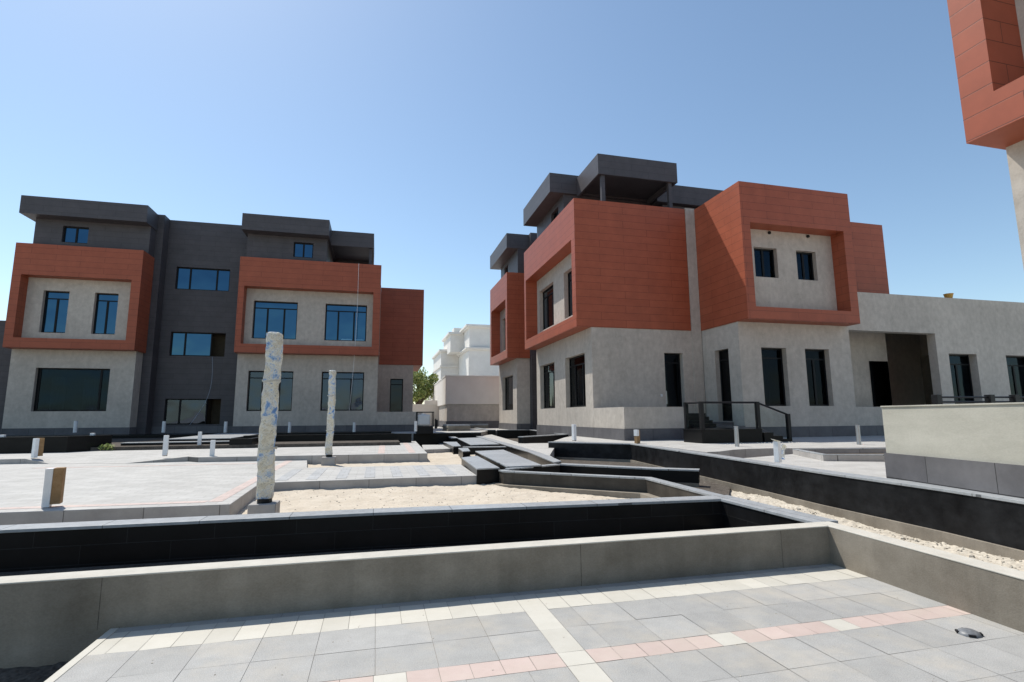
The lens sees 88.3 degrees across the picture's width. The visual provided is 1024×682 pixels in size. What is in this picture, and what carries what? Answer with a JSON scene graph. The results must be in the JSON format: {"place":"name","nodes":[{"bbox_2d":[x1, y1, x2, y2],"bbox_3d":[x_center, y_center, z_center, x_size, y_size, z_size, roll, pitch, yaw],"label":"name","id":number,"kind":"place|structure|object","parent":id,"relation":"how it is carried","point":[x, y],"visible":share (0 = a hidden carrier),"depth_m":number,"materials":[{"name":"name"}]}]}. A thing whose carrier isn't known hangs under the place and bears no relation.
{"place":"outdoors","nodes":[
{"label":"outdoors","id":0,"kind":"place"},
{"bbox_2d":[0,661,67,681],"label":"soil","id":1,"kind":"structure","parent":0,"point":[32,674],"depth_m":3.83,"materials":[{"name":"grey soil"}]},
{"bbox_2d":[0,441,427,464],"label":"plaza paving","id":2,"kind":"structure","parent":0,"point":[400,453],"depth_m":17.20,"materials":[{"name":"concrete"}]},
{"bbox_2d":[0,435,112,453],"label":"planter wall","id":3,"kind":"structure","parent":2,"relation":"on","point":[53,444],"depth_m":18.64,"materials":[{"name":"black stone"}]},
{"bbox_2d":[98,443,112,450],"bbox_3d":[-15.029,3.932,19.545,0.574,0.300,0.298,2,-8,-14],"label":"weed","id":4,"kind":"object","parent":2,"relation":"on","point":[106,445],"visible":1,"depth_m":19.51,"materials":[{"name":"green plant"}]},
{"bbox_2d":[120,433,258,445],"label":"entrance steps","id":5,"kind":"structure","parent":2,"relation":"on","point":[221,438],"depth_m":21.87,"materials":[{"name":"black stone"}]},
{"bbox_2d":[197,432,201,444],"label":"bollard","id":6,"kind":"object","parent":2,"relation":"on","point":[199,441],"visible":0.71,"depth_m":20.65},
{"bbox_2d":[229,437,258,444],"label":"planter wall","id":7,"kind":"structure","parent":2,"relation":"on","point":[251,441],"depth_m":20.73,"materials":[{"name":"black stone"}]},
{"bbox_2d":[244,433,411,442],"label":"planter wall","id":8,"kind":"structure","parent":2,"relation":"on","point":[404,438],"depth_m":23.69,"materials":[{"name":"black stone"}]},
{"bbox_2d":[0,460,475,524],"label":"plaza paving","id":9,"kind":"structure","parent":0,"point":[21,485],"depth_m":10.97,"materials":[{"name":"concrete"}]},
{"bbox_2d":[41,467,66,507],"bbox_3d":[-7.004,2.233,8.063,0.220,0.575,0.165,4,-9,-28],"label":"bollard","id":10,"kind":"object","parent":9,"relation":"on","point":[54,485],"visible":1,"depth_m":8.00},
{"bbox_2d":[24,454,197,463],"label":"ramp","id":11,"kind":"structure","parent":9,"relation":"on","point":[105,459],"depth_m":16.43,"materials":[{"name":"concrete"}]},
{"bbox_2d":[31,438,44,457],"bbox_3d":[-14.559,3.279,16.190,0.168,0.586,0.224,-4,-9,24],"label":"bollard","id":12,"kind":"object","parent":11,"relation":"on","point":[37,447],"visible":1,"depth_m":16.13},
{"bbox_2d":[162,435,168,455],"bbox_3d":[-10.946,3.307,16.667,0.132,0.642,0.135,3,-9,-23],"label":"bollard","id":13,"kind":"object","parent":11,"relation":"on","point":[165,445],"visible":1,"depth_m":16.61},
{"bbox_2d":[209,440,215,455],"bbox_3d":[-9.355,3.420,16.461,0.132,0.642,0.135,4,-9,-26],"label":"bollard","id":14,"kind":"object","parent":9,"relation":"on","point":[212,447],"visible":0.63,"depth_m":16.42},
{"bbox_2d":[0,443,456,509],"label":"paving bands","id":15,"kind":"object","parent":9,"relation":"on","point":[370,472],"visible":0.91,"depth_m":12.12,"materials":[{"name":"grey stone"}]},
{"bbox_2d":[90,438,399,450],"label":"planter soil","id":16,"kind":"structure","parent":0,"point":[116,444],"depth_m":21.25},
{"bbox_2d":[0,541,525,576],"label":"basin floor","id":17,"kind":"structure","parent":0,"point":[16,573],"depth_m":6.12,"materials":[{"name":"black stone"}]},
{"bbox_2d":[0,495,837,571],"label":"basin wall","id":18,"kind":"structure","parent":17,"relation":"on","point":[39,546],"depth_m":6.64,"materials":[{"name":"black stone"}]},
{"bbox_2d":[237,452,632,514],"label":"sand","id":19,"kind":"structure","parent":0,"point":[303,501],"depth_m":10.43,"materials":[{"name":"beige sand"}]},
{"bbox_2d":[247,332,282,513],"bbox_3d":[-3.893,1.306,8.453,0.400,2.923,0.400,2,-8,-14],"label":"wrapped post","id":20,"kind":"object","parent":19,"relation":"on","point":[267,447],"visible":0.99,"depth_m":8.35,"materials":[{"name":"concrete"}]},
{"bbox_2d":[321,370,335,465],"bbox_3d":[-5.592,2.352,16.259,0.400,2.913,0.400,2,-8,-14],"label":"wrapped post","id":21,"kind":"object","parent":19,"relation":"on","point":[329,459],"visible":1,"depth_m":16.16,"materials":[{"name":"plastic"}]},
{"bbox_2d":[278,485,606,510],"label":"pebbles","id":22,"kind":"object","parent":19,"relation":"on","point":[422,497],"visible":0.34,"depth_m":10.21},
{"bbox_2d":[461,456,499,484],"bbox_3d":[-0.915,3.350,13.841,0.539,0.380,3.923,1,-8,-11],"label":"granite bench","id":23,"kind":"object","parent":19,"relation":"on","point":[484,471],"visible":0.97,"depth_m":12.10,"materials":[{"name":"stone"}]},
{"bbox_2d":[493,469,721,498],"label":"planter wall","id":24,"kind":"structure","parent":19,"relation":"on","point":[619,486],"depth_m":10.74,"materials":[{"name":"grey concrete"}]},
{"bbox_2d":[422,445,449,452],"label":"side paving","id":25,"kind":"structure","parent":0,"point":[435,448],"depth_m":21.60,"materials":[{"name":"grey stone"}]},
{"bbox_2d":[505,438,517,441],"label":"planter soil","id":26,"kind":"structure","parent":0,"point":[514,439],"depth_m":32.71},
{"bbox_2d":[0,0,1023,403],"label":"sky","id":27,"kind":"structure","parent":0,"point":[428,128],"materials":[{"name":"blue"}]},
{"bbox_2d":[483,435,553,457],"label":"terrace paving","id":28,"kind":"structure","parent":0,"point":[543,448],"depth_m":21.25,"materials":[{"name":"grey stone"}]},
{"bbox_2d":[55,564,1023,681],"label":"paving","id":29,"kind":"structure","parent":0,"point":[605,633],"depth_m":3.80,"materials":[{"name":"grey tile"}]},
{"bbox_2d":[955,627,983,637],"bbox_3d":[3.345,2.128,3.860,0.148,0.034,0.148,3,-9,-22],"label":"ground light","id":30,"kind":"object","parent":29,"relation":"on","point":[968,632],"visible":1,"depth_m":3.83,"materials":[{"name":"grey metal"}]},
{"bbox_2d":[391,426,885,457],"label":"plaza paving","id":31,"kind":"structure","parent":0,"point":[752,449],"depth_m":17.13,"materials":[{"name":"concrete"}]},
{"bbox_2d":[6,431,390,438],"bbox_3d":[-24.369,5.134,28.173,34.900,0.170,2.300,2,-8,-14],"label":"villa ledge","id":32,"kind":"object","parent":31,"relation":"on","point":[171,435],"visible":0.56,"depth_m":29.00,"materials":[{"name":"black stone"}]},
{"bbox_2d":[73,421,77,432],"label":"bollard","id":33,"kind":"object","parent":32,"relation":"on","point":[75,426],"visible":1,"depth_m":27.94,"materials":[{"name":"silver metal"}]},
{"bbox_2d":[161,421,165,432],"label":"bollard","id":34,"kind":"object","parent":32,"relation":"on","point":[163,426],"visible":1,"depth_m":28.94,"materials":[{"name":"silver metal"}]},
{"bbox_2d":[223,421,227,432],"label":"bollard","id":35,"kind":"object","parent":32,"relation":"on","point":[225,426],"visible":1,"depth_m":29.69,"materials":[{"name":"silver metal"}]},
{"bbox_2d":[288,422,290,432],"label":"bollard","id":36,"kind":"object","parent":32,"relation":"on","point":[289,427],"visible":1,"depth_m":30.50,"materials":[{"name":"silver metal"}]},
{"bbox_2d":[353,422,355,431],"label":"bollard","id":37,"kind":"object","parent":32,"relation":"on","point":[354,426],"visible":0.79,"depth_m":31.39,"materials":[{"name":"silver metal"}]},
{"bbox_2d":[0,195,423,435],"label":"villa","id":38,"kind":"object","parent":31,"relation":"on","point":[123,318],"visible":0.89,"depth_m":32.88,"materials":[{"name":"beige paint"}]},
{"bbox_2d":[41,291,69,332],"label":"window","id":39,"kind":"structure","parent":38,"relation":"in","point":[56,303],"depth_m":30.50,"materials":[{"name":"blue glass"}]},
{"bbox_2d":[33,368,109,410],"bbox_3d":[-25.102,2.796,30.202,3.620,2.440,0.070,2,-8,-14],"label":"window","id":40,"kind":"structure","parent":38,"relation":"in","point":[57,389],"depth_m":30.17,"materials":[{"name":"black glass"}]},
{"bbox_2d":[63,227,88,243],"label":"window","id":41,"kind":"structure","parent":38,"relation":"in","point":[71,234],"depth_m":31.32,"materials":[{"name":"blue glass"}]},
{"bbox_2d":[93,293,118,333],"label":"window","id":42,"kind":"structure","parent":38,"relation":"in","point":[106,304],"depth_m":31.12,"materials":[{"name":"blue glass"}]},
{"bbox_2d":[164,399,211,424],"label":"window","id":43,"kind":"structure","parent":38,"relation":"in","point":[177,411],"depth_m":33.01,"materials":[{"name":"black glass"}]},
{"bbox_2d":[170,332,212,355],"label":"window","id":44,"kind":"structure","parent":38,"relation":"in","point":[182,343],"depth_m":33.58,"materials":[{"name":"blue glass"}]},
{"bbox_2d":[190,359,212,423],"bbox_3d":[-18.895,2.985,32.355,0.412,4.217,1.360,-2,-8,12],"label":"cable","id":45,"kind":"object","parent":38,"relation":"hanging from","point":[210,387],"visible":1,"depth_m":32.61,"materials":[{"name":"silver metal"}]},
{"bbox_2d":[176,267,229,290],"bbox_3d":[-20.035,-3.982,34.287,3.130,1.470,0.070,2,-8,-14],"label":"window","id":46,"kind":"structure","parent":38,"relation":"in","point":[187,278],"depth_m":34.27,"materials":[{"name":"blue glass"}]},
{"bbox_2d":[247,371,292,410],"bbox_3d":[-14.986,3.109,32.763,2.580,2.460,0.070,2,-8,-14],"label":"window","id":47,"kind":"structure","parent":38,"relation":"in","point":[255,386],"depth_m":32.73,"materials":[{"name":"blue"}]},
{"bbox_2d":[252,301,297,338],"bbox_3d":[-14.964,-1.285,33.401,2.580,2.400,0.070,2,-8,-14],"label":"window","id":48,"kind":"structure","parent":38,"relation":"in","point":[281,317],"depth_m":33.41,"materials":[{"name":"blue glass"}]},
{"bbox_2d":[294,243,312,257],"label":"window","id":49,"kind":"structure","parent":38,"relation":"in","point":[305,250],"depth_m":34.43,"materials":[{"name":"blue glass"}]},
{"bbox_2d":[320,372,363,410],"bbox_3d":[-10.853,3.233,33.810,2.590,2.460,0.070,2,-8,-14],"label":"window","id":50,"kind":"structure","parent":38,"relation":"in","point":[344,382],"depth_m":33.86,"materials":[{"name":"blue"}]},
{"bbox_2d":[324,304,366,340],"bbox_3d":[-10.836,-1.162,34.446,2.580,2.400,0.070,2,-8,-14],"label":"window","id":51,"kind":"structure","parent":38,"relation":"in","point":[340,320],"depth_m":34.43,"materials":[{"name":"blue glass"}]},
{"bbox_2d":[349,267,358,409],"bbox_3d":[-10.033,-0.333,33.634,0.501,9.446,0.104,-8,-11,42],"label":"cable","id":52,"kind":"object","parent":38,"relation":"hanging from","point":[355,337],"visible":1,"depth_m":33.70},
{"bbox_2d":[389,379,402,411],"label":"window","id":53,"kind":"structure","parent":38,"relation":"in","point":[396,385],"depth_m":39.99,"materials":[{"name":"black glass"}]},
{"bbox_2d":[413,400,437,425],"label":"boundary wall","id":54,"kind":"structure","parent":31,"relation":"on","point":[429,406],"depth_m":51.16,"materials":[{"name":"beige concrete"}]},
{"bbox_2d":[413,367,438,403],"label":"tree","id":55,"kind":"object","parent":31,"relation":"on","point":[424,389],"visible":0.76,"depth_m":56.39,"materials":[{"name":"green plant"}]},
{"bbox_2d":[416,412,437,433],"bbox_3d":[-4.836,4.628,29.891,1.169,1.220,0.805,2,-8,-14],"label":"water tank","id":56,"kind":"object","parent":31,"relation":"on","point":[423,423],"visible":0.96,"depth_m":29.52,"materials":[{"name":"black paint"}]},
{"bbox_2d":[409,432,480,446],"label":"retaining wall","id":57,"kind":"structure","parent":31,"relation":"on","point":[428,439],"depth_m":30.39,"materials":[{"name":"black stone"}]},
{"bbox_2d":[442,424,469,430],"bbox_3d":[-3.764,5.810,35.422,1.500,0.415,1.680,3,-9,-20],"label":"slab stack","id":58,"kind":"object","parent":31,"relation":"on","point":[456,427],"visible":0.98,"depth_m":34.72,"materials":[{"name":"grey concrete"}]},
{"bbox_2d":[429,375,498,427],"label":"walled building","id":59,"kind":"structure","parent":31,"relation":"on","point":[462,399],"depth_m":43.32,"materials":[{"name":"beige paint"}]},
{"bbox_2d":[432,324,498,383],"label":"white house","id":60,"kind":"structure","parent":31,"relation":"on","point":[465,350],"depth_m":71.04,"materials":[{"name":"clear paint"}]},
{"bbox_2d":[470,424,487,427],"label":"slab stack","id":61,"kind":"object","parent":31,"relation":"on","point":[478,425],"visible":0.56,"depth_m":41.85,"materials":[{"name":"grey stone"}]},
{"bbox_2d":[475,428,495,435],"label":"planter wall","id":62,"kind":"structure","parent":31,"relation":"on","point":[491,432],"depth_m":34.57,"materials":[{"name":"grey concrete"}]},
{"bbox_2d":[497,429,567,442],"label":"planter wall","id":63,"kind":"structure","parent":31,"relation":"on","point":[527,436],"depth_m":25.34,"materials":[{"name":"black stone"}]},
{"bbox_2d":[572,424,576,440],"bbox_3d":[2.375,3.502,20.168,0.128,0.623,0.131,5,-9,-31],"label":"bollard","id":64,"kind":"object","parent":31,"relation":"on","point":[574,437],"visible":1,"depth_m":20.12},
{"bbox_2d":[634,430,639,442],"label":"bollard","id":65,"kind":"object","parent":31,"relation":"on","point":[636,436],"visible":1,"depth_m":18.01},
{"bbox_2d":[733,426,738,446],"bbox_3d":[6.790,2.882,15.944,0.135,0.606,0.135,2,-8,-14],"label":"bollard","id":66,"kind":"object","parent":31,"relation":"on","point":[736,435],"visible":1,"depth_m":15.90,"materials":[{"name":"silver metal"}]},
{"bbox_2d":[683,427,791,443],"bbox_3d":[7.701,3.244,19.820,3.640,1.070,3.450,2,-8,-14],"label":"entrance stair","id":67,"kind":"object","parent":31,"relation":"on","point":[713,435],"visible":0.5,"depth_m":18.11,"materials":[{"name":"black stone"}]},
{"bbox_2d":[683,401,791,438],"bbox_3d":[8.017,2.874,18.776,3.604,1.405,1.074,2,-8,-14],"label":"balustrade","id":68,"kind":"object","parent":67,"relation":"on","point":[702,416],"visible":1,"depth_m":18.37,"materials":[{"name":"black paint"}]},
{"bbox_2d":[490,153,1023,440],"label":"villa","id":69,"kind":"object","parent":31,"relation":"on","point":[625,292],"visible":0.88,"depth_m":24.35,"materials":[{"name":"beige paint"}]},
{"bbox_2d":[505,376,512,409],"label":"window","id":70,"kind":"structure","parent":69,"relation":"in","point":[509,380],"depth_m":38.70,"materials":[{"name":"black glass"}]},
{"bbox_2d":[543,285,553,329],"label":"window","id":71,"kind":"structure","parent":69,"relation":"in","point":[548,299],"depth_m":30.26,"materials":[{"name":"black glass"}]},
{"bbox_2d":[544,363,554,408],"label":"window","id":72,"kind":"structure","parent":69,"relation":"in","point":[549,373],"depth_m":29.66,"materials":[{"name":"black glass"}]},
{"bbox_2d":[568,271,572,316],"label":"window","id":73,"kind":"structure","parent":69,"relation":"in","point":[570,307],"depth_m":26.87,"materials":[{"name":"black glass"}]},
{"bbox_2d":[569,354,585,406],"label":"window","id":74,"kind":"structure","parent":69,"relation":"in","point":[577,388],"depth_m":25.51,"materials":[{"name":"black glass"}]},
{"bbox_2d":[664,353,681,406],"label":"window","id":75,"kind":"structure","parent":69,"relation":"in","point":[673,393],"depth_m":24.40,"materials":[{"name":"black glass"}]},
{"bbox_2d":[719,349,731,404],"bbox_3d":[9.503,1.939,23.146,0.070,3.130,0.960,2,-8,-14],"label":"door","id":76,"kind":"structure","parent":69,"relation":"in","point":[723,355],"depth_m":23.38,"materials":[{"name":"black glass"}]},
{"bbox_2d":[754,248,774,277],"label":"window","id":77,"kind":"structure","parent":69,"relation":"in","point":[764,258],"depth_m":23.32,"materials":[{"name":"black"}]},
{"bbox_2d":[761,348,785,405],"bbox_3d":[11.123,1.550,22.645,1.260,2.480,0.070,2,-8,-14],"label":"window","id":78,"kind":"structure","parent":69,"relation":"in","point":[772,361],"depth_m":22.67,"materials":[{"name":"black glass"}]},
{"bbox_2d":[796,252,813,279],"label":"window","id":79,"kind":"structure","parent":69,"relation":"in","point":[805,271],"depth_m":23.84,"materials":[{"name":"black"}]},
{"bbox_2d":[805,349,828,405],"bbox_3d":[13.288,1.615,23.193,1.270,2.480,0.070,2,-8,-14],"label":"window","id":80,"kind":"structure","parent":69,"relation":"in","point":[815,359],"depth_m":23.22,"materials":[{"name":"black glass"}]},
{"bbox_2d":[869,361,892,406],"bbox_3d":[18.309,2.471,26.128,1.150,2.950,0.035,2,-8,-14],"label":"door","id":81,"kind":"structure","parent":69,"relation":"in","point":[879,370],"depth_m":26.16,"materials":[{"name":"black glass"}]},
{"bbox_2d":[920,354,974,404],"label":"window","id":82,"kind":"structure","parent":69,"relation":"in","point":[959,364],"depth_m":25.51,"materials":[{"name":"black glass"}]},
{"bbox_2d":[943,293,953,297],"bbox_3d":[21.404,-2.134,25.839,0.407,0.350,0.407,2,-8,-14],"label":"bucket","id":83,"kind":"object","parent":69,"relation":"on","point":[948,295],"visible":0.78,"depth_m":25.72,"materials":[{"name":"plastic"}]},
{"bbox_2d":[1006,356,1023,400],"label":"window","id":84,"kind":"structure","parent":69,"relation":"in","point":[1015,365],"depth_m":26.34,"materials":[{"name":"black glass"}]},
{"bbox_2d":[855,425,860,444],"bbox_3d":[10.860,2.942,16.541,0.135,0.606,0.135,2,-8,-14],"label":"bollard","id":85,"kind":"object","parent":31,"relation":"on","point":[858,434],"visible":1,"depth_m":16.50,"materials":[{"name":"silver metal"}]},
{"bbox_2d":[558,459,729,494],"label":"planter soil","id":86,"kind":"structure","parent":0,"point":[714,487],"depth_m":12.82,"materials":[{"name":"sand"}]},
{"bbox_2d":[560,463,699,486],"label":"planter wall","id":87,"kind":"structure","parent":86,"relation":"on","point":[690,477],"depth_m":12.25,"materials":[{"name":"black stone"}]},
{"bbox_2d":[746,454,885,477],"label":"plaza paving","id":88,"kind":"structure","parent":0,"point":[872,468],"depth_m":11.57,"materials":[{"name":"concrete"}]},
{"bbox_2d":[792,448,885,461],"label":"bed kerb","id":89,"kind":"structure","parent":88,"relation":"on","point":[817,454],"depth_m":13.11,"materials":[{"name":"concrete"}]},
{"bbox_2d":[823,453,883,453],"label":"planter soil","id":90,"kind":"structure","parent":89,"relation":"in","point":[853,453],"depth_m":14.41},
{"bbox_2d":[931,395,1023,404],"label":"railing","id":91,"kind":"object","parent":88,"relation":"on","point":[936,399],"visible":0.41,"depth_m":15.86,"materials":[{"name":"black metal"}]},
{"bbox_2d":[947,0,1023,267],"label":"villa","id":92,"kind":"object","parent":88,"relation":"on","point":[988,40],"visible":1,"depth_m":7.60,"materials":[{"name":"beige paint"}]},
{"label":"ground","id":93,"kind":"structure","parent":0,"visible":0},
{"bbox_2d":[44,628,118,681],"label":"paving edge","id":94,"kind":"object","parent":93,"relation":"on","point":[59,673],"visible":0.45,"depth_m":3.57,"materials":[{"name":"beige tile"}]},
{"bbox_2d":[0,522,830,668],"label":"wall","id":95,"kind":"structure","parent":93,"relation":"on","point":[50,618],"depth_m":4.52,"materials":[{"name":"concrete"}]},
{"bbox_2d":[414,421,416,430],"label":"bollard","id":96,"kind":"object","parent":93,"relation":"on","point":[415,425],"visible":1,"depth_m":25.72,"materials":[{"name":"silver metal"}]},
{"bbox_2d":[548,441,1023,560],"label":"retaining wall","id":97,"kind":"structure","parent":93,"relation":"on","point":[989,523],"depth_m":7.98,"materials":[{"name":"black stone"}]},
{"bbox_2d":[772,439,786,462],"bbox_3d":[5.472,2.229,10.752,0.371,0.470,0.171,5,-10,-34],"label":"bollard","id":98,"kind":"object","parent":97,"relation":"on","point":[779,448],"visible":1,"depth_m":10.68,"materials":[{"name":"plastic"}]},
{"bbox_2d":[880,402,1023,498],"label":"parapet wall","id":99,"kind":"structure","parent":97,"relation":"on","point":[978,447],"depth_m":6.79,"materials":[{"name":"beige paint"}]},
{"bbox_2d":[729,490,1023,571],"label":"rubble strip","id":100,"kind":"object","parent":93,"relation":"on","point":[768,500],"visible":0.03,"depth_m":7.44,"materials":[{"name":"beige gravel"}]},
{"bbox_2d":[742,498,1022,569],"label":"loose stones","id":101,"kind":"object","parent":100,"relation":"on","point":[962,548],"visible":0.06,"depth_m":6.61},
{"bbox_2d":[815,521,1023,632],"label":"wall","id":102,"kind":"structure","parent":93,"relation":"on","point":[988,591],"depth_m":4.56,"materials":[{"name":"grey concrete"}]},
{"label":"channel floor","id":103,"kind":"structure","parent":0,"visible":0},
{"bbox_2d":[443,442,460,453],"bbox_3d":[-2.431,4.572,22.431,0.587,0.400,3.722,2,-8,-13],"label":"granite step","id":104,"kind":"object","parent":103,"relation":"on","point":[453,446],"visible":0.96,"depth_m":21.21,"materials":[{"name":"grey stone"}]},
{"bbox_2d":[448,437,456,441],"bbox_3d":[-3.247,5.532,29.177,0.389,0.410,1.909,1,-8,-12],"label":"granite step","id":105,"kind":"object","parent":103,"relation":"on","point":[452,439],"visible":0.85,"depth_m":28.33,"materials":[{"name":"black stone"}]},
{"bbox_2d":[458,448,469,459],"bbox_3d":[-1.631,4.005,18.489,0.350,0.400,1.825,1,-8,-10],"label":"granite step","id":106,"kind":"object","parent":103,"relation":"on","point":[463,452],"visible":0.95,"depth_m":17.93,"materials":[{"name":"stone"}]},
{"bbox_2d":[457,437,498,447],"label":"channel slab","id":107,"kind":"structure","parent":103,"relation":"on","point":[468,442],"depth_m":23.16,"materials":[{"name":"black stone"}]},
{"bbox_2d":[463,446,505,454],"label":"channel kerb","id":108,"kind":"structure","parent":103,"relation":"on","point":[473,449],"depth_m":20.21,"materials":[{"name":"black stone"}]},
{"bbox_2d":[475,450,541,471],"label":"channel slab","id":109,"kind":"structure","parent":103,"relation":"on","point":[502,459],"depth_m":14.09,"materials":[{"name":"black stone"}]},
{"bbox_2d":[476,436,560,464],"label":"channel kerb","id":110,"kind":"structure","parent":103,"relation":"on","point":[536,457],"depth_m":17.36,"materials":[{"name":"grey concrete"}]},
{"bbox_2d":[505,464,559,472],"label":"channel kerb","id":111,"kind":"structure","parent":103,"relation":"on","point":[551,468],"depth_m":12.65,"materials":[{"name":"grey concrete"}]}
]}

